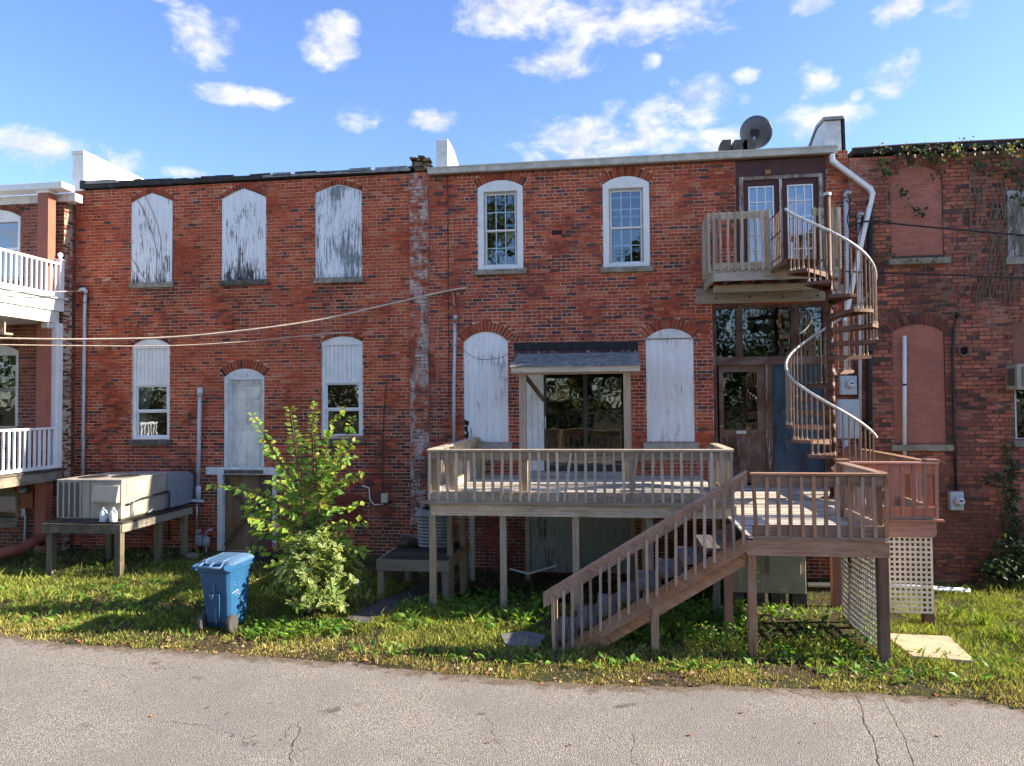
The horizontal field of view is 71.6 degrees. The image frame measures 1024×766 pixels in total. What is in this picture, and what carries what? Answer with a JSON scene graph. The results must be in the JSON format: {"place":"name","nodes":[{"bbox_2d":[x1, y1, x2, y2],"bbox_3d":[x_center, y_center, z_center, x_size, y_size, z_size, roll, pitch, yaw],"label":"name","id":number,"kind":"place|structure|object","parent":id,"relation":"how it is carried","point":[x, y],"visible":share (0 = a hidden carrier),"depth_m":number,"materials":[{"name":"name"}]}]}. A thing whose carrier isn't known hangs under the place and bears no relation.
{"place":"outdoors","nodes":[
{"label":"outdoors","id":0,"kind":"place"},
{"bbox_2d":[185,552,198,558],"bbox_3d":[-6.920,3.740,15.335,0.280,0.060,0.704,0,-2,-15],"label":"stepping stone","id":1,"kind":"object","parent":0,"point":[190,554],"visible":0.84,"depth_m":15.26,"materials":[{"name":"grey stone"}]},
{"bbox_2d":[346,582,441,622],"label":"path","id":2,"kind":"structure","parent":0,"point":[420,590],"depth_m":11.67,"materials":[{"name":"grey concrete"}]},
{"bbox_2d":[0,633,1023,765],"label":"road","id":3,"kind":"structure","parent":0,"point":[314,713],"depth_m":7.26,"materials":[{"name":"grey asphalt"}]},
{"bbox_2d":[0,545,1023,708],"bbox_3d":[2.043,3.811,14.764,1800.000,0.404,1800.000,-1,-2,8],"label":"ground","id":4,"kind":"structure","parent":0,"point":[525,587],"depth_m":9.82,"materials":[{"name":"green plant"}]},
{"bbox_2d":[0,181,82,558],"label":"brick building","id":5,"kind":"structure","parent":4,"relation":"on","point":[37,253],"depth_m":16.11,"materials":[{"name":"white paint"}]},
{"bbox_2d":[0,321,12,334],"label":"hanging planter","id":6,"kind":"object","parent":5,"relation":"hanging from","point":[3,328],"visible":0.91,"depth_m":14.90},
{"bbox_2d":[0,345,18,425],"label":"window","id":7,"kind":"structure","parent":5,"relation":"in","point":[9,356],"depth_m":16.44,"materials":[{"name":"white paint"}]},
{"bbox_2d":[0,488,18,527],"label":"window","id":8,"kind":"structure","parent":5,"relation":"in","point":[8,498],"depth_m":16.33,"materials":[{"name":"glass"}]},
{"bbox_2d":[0,210,20,276],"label":"window","id":9,"kind":"structure","parent":5,"relation":"in","point":[9,221],"depth_m":16.54,"materials":[{"name":"white paint"}]},
{"bbox_2d":[0,291,82,291],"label":"cable","id":10,"kind":"object","parent":5,"relation":"attached to","point":[41,291],"visible":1,"depth_m":15.25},
{"bbox_2d":[42,505,192,577],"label":"equipment platform","id":11,"kind":"structure","parent":4,"relation":"on","point":[114,532],"depth_m":13.67,"materials":[{"name":"brown wood"}]},
{"bbox_2d":[99,507,107,521],"bbox_3d":[-7.818,2.516,13.591,0.140,0.273,0.137,0,-2,-17],"label":"plastic jug","id":12,"kind":"object","parent":11,"relation":"on","point":[103,515],"visible":1,"depth_m":13.54,"materials":[{"name":"white plastic"}]},
{"bbox_2d":[109,507,117,521],"bbox_3d":[-7.611,2.513,13.562,0.140,0.273,0.137,0,-2,-17],"label":"plastic jug","id":13,"kind":"object","parent":11,"relation":"on","point":[113,515],"visible":1,"depth_m":13.51,"materials":[{"name":"white plastic"}]},
{"bbox_2d":[57,471,194,540],"bbox_3d":[-8.000,2.613,14.884,1.477,1.454,2.500,-1,-2,8],"label":"air conditioner","id":14,"kind":"object","parent":11,"relation":"on","point":[127,495],"visible":1,"depth_m":13.92,"materials":[{"name":"beige metal"}]},
{"bbox_2d":[195,528,212,551],"bbox_3d":[-6.868,3.590,15.779,0.400,0.695,0.174,-1,-2,8],"label":"gas meter","id":15,"kind":"object","parent":4,"relation":"on","point":[200,539],"visible":0.97,"depth_m":15.72,"materials":[{"name":"metal"}]},
{"bbox_2d":[191,552,253,632],"bbox_3d":[-4.212,3.060,10.384,0.573,1.051,0.821,-1,-2,8],"label":"wheeled bin","id":16,"kind":"object","parent":4,"relation":"on","point":[224,576],"visible":0.99,"depth_m":10.19,"materials":[{"name":"blue plastic"}]},
{"bbox_2d":[71,150,432,554],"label":"brick building","id":17,"kind":"structure","parent":4,"relation":"on","point":[247,249],"depth_m":15.97,"materials":[{"name":"red brick"}]},
{"bbox_2d":[78,287,92,475],"bbox_3d":[-9.851,-0.027,16.399,0.368,4.397,0.148,-1,-2,8],"label":"service conduit","id":18,"kind":"object","parent":17,"relation":"attached to","point":[84,319],"visible":0.96,"depth_m":16.40,"materials":[{"name":"grey plastic"}]},
{"bbox_2d":[128,339,170,444],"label":"window","id":19,"kind":"structure","parent":17,"relation":"in","point":[151,365],"depth_m":16.33,"materials":[{"name":"white paint"}]},
{"bbox_2d":[129,193,173,288],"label":"boarded window","id":20,"kind":"structure","parent":17,"relation":"in","point":[143,249],"depth_m":16.34,"materials":[{"name":"white paint"}]},
{"bbox_2d":[0,332,353,346],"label":"cable","id":21,"kind":"object","parent":17,"relation":"attached to","point":[172,345],"visible":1,"depth_m":14.68,"materials":[{"name":"beige rubber"}]},
{"bbox_2d":[192,387,204,529],"bbox_3d":[-7.205,1.707,15.986,0.629,3.221,0.135,-1,-2,8],"label":"vent pipe","id":22,"kind":"object","parent":17,"relation":"attached to","point":[197,499],"visible":0.91,"depth_m":15.94,"materials":[{"name":"grey plastic"}]},
{"bbox_2d":[120,197,333,362],"bbox_3d":[-6.503,-2.362,16.067,5.171,3.975,0.012,-1,-2,8],"label":"dead creeper","id":23,"kind":"object","parent":17,"relation":"attached to","point":[172,270],"visible":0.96,"depth_m":16.27,"materials":[{"name":"brown plant"}]},
{"bbox_2d":[219,189,267,285],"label":"boarded window","id":24,"kind":"structure","parent":17,"relation":"in","point":[244,210],"depth_m":16.04,"materials":[{"name":"white paint"}]},
{"bbox_2d":[313,185,362,283],"bbox_3d":[-3.842,-3.310,15.779,1.130,2.200,0.186,-1,-2,8],"label":"boarded window","id":25,"kind":"structure","parent":17,"relation":"in","point":[338,207],"depth_m":15.74,"materials":[{"name":"white paint"}]},
{"bbox_2d":[318,336,364,443],"bbox_3d":[-3.742,0.153,15.693,1.042,2.389,0.226,-1,-2,8],"label":"window","id":26,"kind":"structure","parent":17,"relation":"in","point":[342,364],"depth_m":15.71,"materials":[{"name":"white paint"}]},
{"bbox_2d":[362,485,388,504],"bbox_3d":[-2.976,2.443,15.433,0.587,0.435,0.086,-1,-2,8],"label":"junction box","id":27,"kind":"object","parent":17,"relation":"attached to","point":[384,497],"visible":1,"depth_m":15.37,"materials":[{"name":"white plastic"}]},
{"bbox_2d":[382,380,386,492],"bbox_3d":[-2.782,1.256,15.471,0.124,2.654,0.015,-1,-2,8],"label":"wall cable","id":28,"kind":"object","parent":17,"relation":"attached to","point":[383,438],"depth_m":15.47,"materials":[{"name":"black plastic"}]},
{"bbox_2d":[250,540,279,561],"bbox_3d":[-5.163,3.489,14.820,0.594,0.443,0.296,-1,-2,8],"label":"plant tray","id":29,"kind":"object","parent":4,"relation":"on","point":[258,558],"visible":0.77,"depth_m":14.70,"materials":[{"name":"black plastic"}]},
{"bbox_2d":[206,401,371,569],"bbox_3d":[-3.443,1.967,11.397,2.577,3.367,1.193,-1,-2,8],"label":"sapling tree","id":30,"kind":"object","parent":4,"relation":"on","point":[316,508],"visible":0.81,"depth_m":11.25,"materials":[{"name":"green plant"}]},
{"bbox_2d":[264,522,370,616],"bbox_3d":[-3.010,2.884,10.921,1.563,1.450,1.449,-1,-2,8],"label":"variegated shrub","id":31,"kind":"object","parent":4,"relation":"on","point":[311,572],"visible":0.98,"depth_m":10.72,"materials":[{"name":"green plant"}]},
{"bbox_2d":[376,540,469,603],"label":"equipment platform","id":32,"kind":"structure","parent":4,"relation":"on","point":[408,560],"depth_m":12.03,"materials":[{"name":"wood"}]},
{"bbox_2d":[396,539,418,546],"bbox_3d":[-1.770,2.926,13.009,0.696,0.162,0.217,0,-2,-8],"label":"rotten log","id":33,"kind":"object","parent":32,"relation":"on","point":[408,543],"visible":0.57,"depth_m":12.94,"materials":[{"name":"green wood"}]},
{"bbox_2d":[402,534,417,538],"bbox_3d":[-1.811,2.943,13.467,0.557,0.149,0.160,0,-2,-8],"label":"loose board","id":34,"kind":"object","parent":32,"relation":"on","point":[409,536],"visible":0.64,"depth_m":13.39,"materials":[{"name":"grey wood"}]},
{"bbox_2d":[415,506,454,548],"bbox_3d":[-1.403,2.646,13.091,0.694,0.726,0.694,-1,-2,8],"label":"condenser unit","id":35,"kind":"object","parent":32,"relation":"on","point":[422,515],"visible":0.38,"depth_m":12.80,"materials":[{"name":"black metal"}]},
{"bbox_2d":[0,551,1022,690],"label":"weeds","id":36,"kind":"object","parent":4,"relation":"on","point":[740,620],"visible":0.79,"depth_m":10.28,"materials":[{"name":"green plant"}]},
{"bbox_2d":[21,562,1023,746],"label":"fallen leaves","id":37,"kind":"object","parent":4,"relation":"on","point":[487,672],"visible":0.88,"depth_m":8.63,"materials":[{"name":"brown plant"}]},
{"bbox_2d":[500,631,545,649],"bbox_3d":[0.132,3.506,9.686,0.636,0.060,0.600,-1,-2,8],"label":"stepping stone","id":38,"kind":"object","parent":4,"relation":"on","point":[514,638],"visible":0.78,"depth_m":9.65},
{"bbox_2d":[509,565,556,574],"bbox_3d":[0.417,3.500,13.290,0.905,0.080,0.411,0,-2,-6],"label":"bent strip","id":39,"kind":"object","parent":4,"relation":"on","point":[546,568],"visible":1,"depth_m":13.28,"materials":[{"name":"white plastic"}]},
{"bbox_2d":[543,470,746,650],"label":"timber stairs","id":40,"kind":"structure","parent":4,"relation":"on","point":[659,598],"depth_m":9.19,"materials":[{"name":"brown wood"}]},
{"bbox_2d":[427,116,875,578],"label":"brick building","id":41,"kind":"structure","parent":4,"relation":"on","point":[579,245],"depth_m":14.90,"materials":[{"name":"red brick"}]},
{"bbox_2d":[452,315,457,441],"bbox_3d":[-1.225,-0.074,15.227,0.146,2.793,0.156,-1,-2,8],"label":"service conduit","id":42,"kind":"object","parent":41,"relation":"attached to","point":[454,344],"visible":0.93,"depth_m":15.23,"materials":[{"name":"grey plastic"}]},
{"bbox_2d":[436,272,473,443],"bbox_3d":[-1.224,-0.540,15.302,0.868,3.691,0.019,-1,-2,8],"label":"wall cable","id":43,"kind":"object","parent":41,"relation":"attached to","point":[437,352],"depth_m":15.34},
{"bbox_2d":[464,332,511,448],"bbox_3d":[-0.557,0.148,15.236,1.116,2.521,0.197,-1,-2,8],"label":"boarded window","id":44,"kind":"structure","parent":41,"relation":"in","point":[485,381],"depth_m":15.23,"materials":[{"name":"white wood"}]},
{"bbox_2d":[474,180,526,275],"bbox_3d":[-0.221,-3.338,15.480,1.118,2.047,0.608,-1,-2,8],"label":"window","id":45,"kind":"structure","parent":41,"relation":"in","point":[500,202],"depth_m":15.33,"materials":[{"name":"white paint"}]},
{"bbox_2d":[458,315,669,359],"bbox_3d":[1.033,-0.989,15.014,4.531,0.938,0.010,-1,-2,8],"label":"wall cable","id":46,"kind":"object","parent":41,"relation":"attached to","point":[561,323],"depth_m":15.05,"materials":[{"name":"black rubber"}]},
{"bbox_2d":[526,374,623,475],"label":"sliding door","id":47,"kind":"structure","parent":41,"relation":"in","point":[577,411],"depth_m":15.00,"materials":[{"name":"brown glass"}]},
{"bbox_2d":[600,176,653,272],"bbox_3d":[2.425,-3.327,15.121,1.104,2.033,0.608,-1,-2,8],"label":"window","id":48,"kind":"structure","parent":41,"relation":"in","point":[626,226],"depth_m":14.97,"materials":[{"name":"white paint"}]},
{"bbox_2d":[643,329,698,448],"bbox_3d":[3.276,0.114,14.717,1.123,2.502,0.197,-1,-2,8],"label":"boarded window","id":49,"kind":"structure","parent":41,"relation":"in","point":[669,352],"depth_m":14.71,"materials":[{"name":"white paint"}]},
{"bbox_2d":[718,139,730,150],"bbox_3d":[4.513,-4.942,15.067,0.220,0.343,0.300,-1,-2,8],"label":"concrete block","id":50,"kind":"object","parent":41,"relation":"on","point":[724,145],"depth_m":14.92,"materials":[{"name":"grey concrete"}]},
{"bbox_2d":[731,139,746,149],"bbox_3d":[4.797,-4.938,15.028,0.300,0.326,0.300,-1,-2,8],"label":"concrete block","id":51,"kind":"object","parent":41,"relation":"on","point":[737,145],"depth_m":14.88,"materials":[{"name":"grey concrete"}]},
{"bbox_2d":[743,139,755,149],"bbox_3d":[4.989,-4.934,15.002,0.260,0.315,0.300,-1,-2,8],"label":"concrete block","id":52,"kind":"object","parent":41,"relation":"on","point":[751,144],"depth_m":14.85,"materials":[{"name":"grey concrete"}]},
{"bbox_2d":[740,115,772,148],"bbox_3d":[5.253,-5.246,15.303,0.560,0.922,0.571,0,-2,-3],"label":"satellite dish","id":53,"kind":"object","parent":41,"relation":"on","point":[759,128],"visible":0.91,"depth_m":15.18,"materials":[{"name":"black metal"}]},
{"bbox_2d":[696,206,849,304],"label":"wooden balcony","id":54,"kind":"structure","parent":41,"relation":"attached to","point":[777,290],"depth_m":13.59,"materials":[{"name":"brown wood"}]},
{"bbox_2d":[838,376,856,394],"bbox_3d":[6.689,0.045,14.114,0.309,0.374,0.232,-1,-2,8],"label":"electric meter","id":55,"kind":"object","parent":41,"relation":"attached to","point":[847,385],"visible":1,"depth_m":14.10,"materials":[{"name":"grey metal"}]},
{"bbox_2d":[836,399,859,438],"bbox_3d":[6.694,0.717,14.146,0.412,0.782,0.131,-1,-2,8],"label":"breaker box","id":56,"kind":"object","parent":41,"relation":"attached to","point":[850,406],"visible":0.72,"depth_m":14.09,"materials":[{"name":"grey metal"}]},
{"bbox_2d":[839,400,858,437],"bbox_3d":[6.696,0.715,14.086,0.372,0.742,0.013,-1,-2,8],"label":"box door","id":57,"kind":"structure","parent":56,"relation":"in","point":[851,407],"depth_m":14.08,"materials":[{"name":"grey metal"}]},
{"bbox_2d":[843,189,863,447],"bbox_3d":[6.789,-1.031,14.132,0.480,5.708,0.189,-1,-2,8],"label":"service conduit","id":58,"kind":"object","parent":41,"relation":"attached to","point":[846,193],"visible":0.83,"depth_m":14.15,"materials":[{"name":"grey plastic"}]},
{"bbox_2d":[850,220,1023,235],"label":"cable","id":59,"kind":"object","parent":58,"relation":"attached to","point":[938,227],"visible":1,"depth_m":13.40,"materials":[{"name":"black plastic"}]},
{"bbox_2d":[865,199,872,449],"bbox_3d":[7.110,-1.145,14.129,0.242,5.038,0.145,-1,-2,8],"label":"soil pipe","id":60,"kind":"object","parent":41,"relation":"attached to","point":[869,375],"visible":0.57,"depth_m":14.08,"materials":[{"name":"black metal"}]},
{"bbox_2d":[846,271,1023,278],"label":"cable","id":61,"kind":"object","parent":41,"relation":"attached to","point":[941,274],"visible":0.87,"depth_m":13.55,"materials":[{"name":"black plastic"}]},
{"bbox_3d":[-1.189,-1.874,15.294,0.454,0.373,0.038,-1,-2,8],"label":"cable bracket","id":62,"kind":"object","parent":41,"relation":"attached to","visible":0},
{"bbox_2d":[0,288,463,339],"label":"cable","id":63,"kind":"object","parent":62,"relation":"attached to","point":[10,338],"visible":1,"depth_m":14.52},
{"bbox_2d":[454,291,458,324],"bbox_3d":[-1.201,-1.615,15.235,0.163,0.757,0.048,-2,-2,41],"label":"drip loop","id":64,"kind":"object","parent":62,"relation":"hanging from","point":[457,309],"visible":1,"depth_m":15.21,"materials":[{"name":"black plastic"}]},
{"bbox_2d":[427,437,944,662],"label":"wooden deck","id":65,"kind":"structure","parent":4,"relation":"on","point":[791,514],"depth_m":10.66,"materials":[{"name":"brown wood"}]},
{"bbox_2d":[509,352,640,480],"bbox_3d":[1.300,0.629,14.288,2.538,2.559,1.270,-1,-2,8],"label":"door canopy","id":66,"kind":"object","parent":65,"relation":"on","point":[524,366],"visible":0.93,"depth_m":13.96,"materials":[{"name":"grey"}]},
{"bbox_2d":[770,192,878,499],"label":"spiral staircase","id":67,"kind":"structure","parent":65,"relation":"on","point":[803,266],"depth_m":12.36,"materials":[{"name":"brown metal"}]},
{"bbox_2d":[719,527,806,607],"bbox_3d":[4.494,3.432,12.948,1.275,1.284,1.760,-1,-2,8],"label":"air conditioner","id":68,"kind":"object","parent":4,"relation":"on","point":[778,578],"visible":0.47,"depth_m":12.12,"materials":[{"name":"beige metal"}]},
{"bbox_2d":[807,582,970,591],"bbox_3d":[7.046,3.831,13.328,2.858,0.162,0.093,-1,-2,8],"label":"drain pipe","id":69,"kind":"object","parent":4,"relation":"on","point":[825,584],"visible":0.37,"depth_m":13.25,"materials":[{"name":"white plastic"}]},
{"bbox_2d":[891,633,974,664],"bbox_3d":[5.415,3.438,9.176,0.825,0.075,0.981,-1,-2,8],"label":"board sheet","id":70,"kind":"object","parent":4,"relation":"on","point":[912,642],"visible":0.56,"depth_m":9.16,"materials":[{"name":"brown wood"}]},
{"bbox_2d":[848,138,1023,582],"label":"brick building","id":71,"kind":"structure","parent":4,"relation":"on","point":[966,537],"depth_m":14.00,"materials":[{"name":"red brick"}]},
{"bbox_2d":[874,263,884,285],"bbox_3d":[7.322,-2.172,14.191,0.236,0.445,0.026,-1,-2,8],"label":"cover plate","id":72,"kind":"object","parent":71,"relation":"attached to","point":[880,267],"visible":0.64,"depth_m":14.17,"materials":[{"name":"red paint"}]},
{"bbox_2d":[902,336,906,455],"bbox_3d":[7.758,0.264,14.034,0.124,2.402,0.075,-1,-2,8],"label":"vent pipe","id":73,"kind":"object","parent":71,"relation":"attached to","point":[904,391],"visible":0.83,"depth_m":14.02,"materials":[{"name":"white plastic"}]},
{"bbox_2d":[887,165,950,265],"bbox_3d":[8.063,-3.360,14.150,1.149,2.020,0.219,-1,-2,8],"label":"bricked up window","id":74,"kind":"structure","parent":71,"relation":"in","point":[924,191],"depth_m":14.16,"materials":[{"name":"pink brick"}]},
{"bbox_2d":[890,324,953,450],"bbox_3d":[8.061,0.078,14.059,1.143,2.525,0.219,-1,-2,8],"label":"bricked up window","id":75,"kind":"structure","parent":71,"relation":"in","point":[926,420],"depth_m":14.07,"materials":[{"name":"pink brick"}]},
{"bbox_2d":[864,136,1023,487],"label":"climbing vine","id":76,"kind":"object","parent":71,"relation":"attached to","point":[1009,151],"visible":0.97,"depth_m":13.88,"materials":[{"name":"green plant"}]},
{"bbox_2d":[947,312,964,509],"bbox_3d":[8.645,0.538,13.835,0.280,3.869,0.232,-1,-2,8],"label":"electric meter","id":77,"kind":"object","parent":71,"relation":"attached to","point":[956,500],"visible":1,"depth_m":13.87,"materials":[{"name":"grey metal"}]},
{"bbox_2d":[957,345,970,355],"bbox_3d":[8.865,-0.634,13.948,0.230,0.230,0.120,-1,-2,8],"label":"wall vent","id":78,"kind":"object","parent":71,"relation":"attached to","point":[965,350],"depth_m":13.94,"materials":[{"name":"grey metal"}]},
{"bbox_2d":[1006,364,1023,389],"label":"window air conditioner","id":79,"kind":"object","parent":71,"relation":"attached to","point":[1014,376],"depth_m":13.52,"materials":[{"name":"beige metal"}]},
{"bbox_2d":[1012,322,1023,446],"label":"window","id":80,"kind":"structure","parent":71,"relation":"in","point":[1018,337],"depth_m":13.85,"materials":[{"name":"white paint"}]},
{"bbox_2d":[935,594,972,617],"bbox_3d":[6.898,3.515,11.085,0.663,0.332,0.622,-1,-2,8],"label":"grass tuft","id":81,"kind":"object","parent":4,"relation":"on","point":[959,611],"visible":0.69,"depth_m":11.11,"materials":[{"name":"green plant"}]},
{"bbox_2d":[964,598,1004,627],"bbox_3d":[6.828,3.351,10.245,0.536,0.350,0.685,-1,-2,30],"label":"grass tuft","id":82,"kind":"object","parent":4,"relation":"on","point":[979,619],"visible":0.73,"depth_m":10.23,"materials":[{"name":"green plant"}]},
{"bbox_2d":[976,492,1023,586],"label":"evergreen bush","id":83,"kind":"object","parent":4,"relation":"on","point":[1009,565],"visible":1,"depth_m":13.41,"materials":[{"name":"green plant"}]},
{"bbox_2d":[981,440,1023,585],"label":"climbing shrub","id":84,"kind":"object","parent":4,"relation":"on","point":[1010,474],"visible":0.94,"depth_m":13.67,"materials":[{"name":"green plant"}]},
{"bbox_2d":[992,619,1023,645],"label":"grass tuft","id":85,"kind":"object","parent":4,"relation":"on","point":[1011,633],"visible":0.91,"depth_m":9.54,"materials":[{"name":"green plant"}]},
{"bbox_2d":[0,0,1023,196],"label":"sky","id":86,"kind":"structure","parent":0,"point":[151,89],"materials":[{"name":"blue"}]}
]}

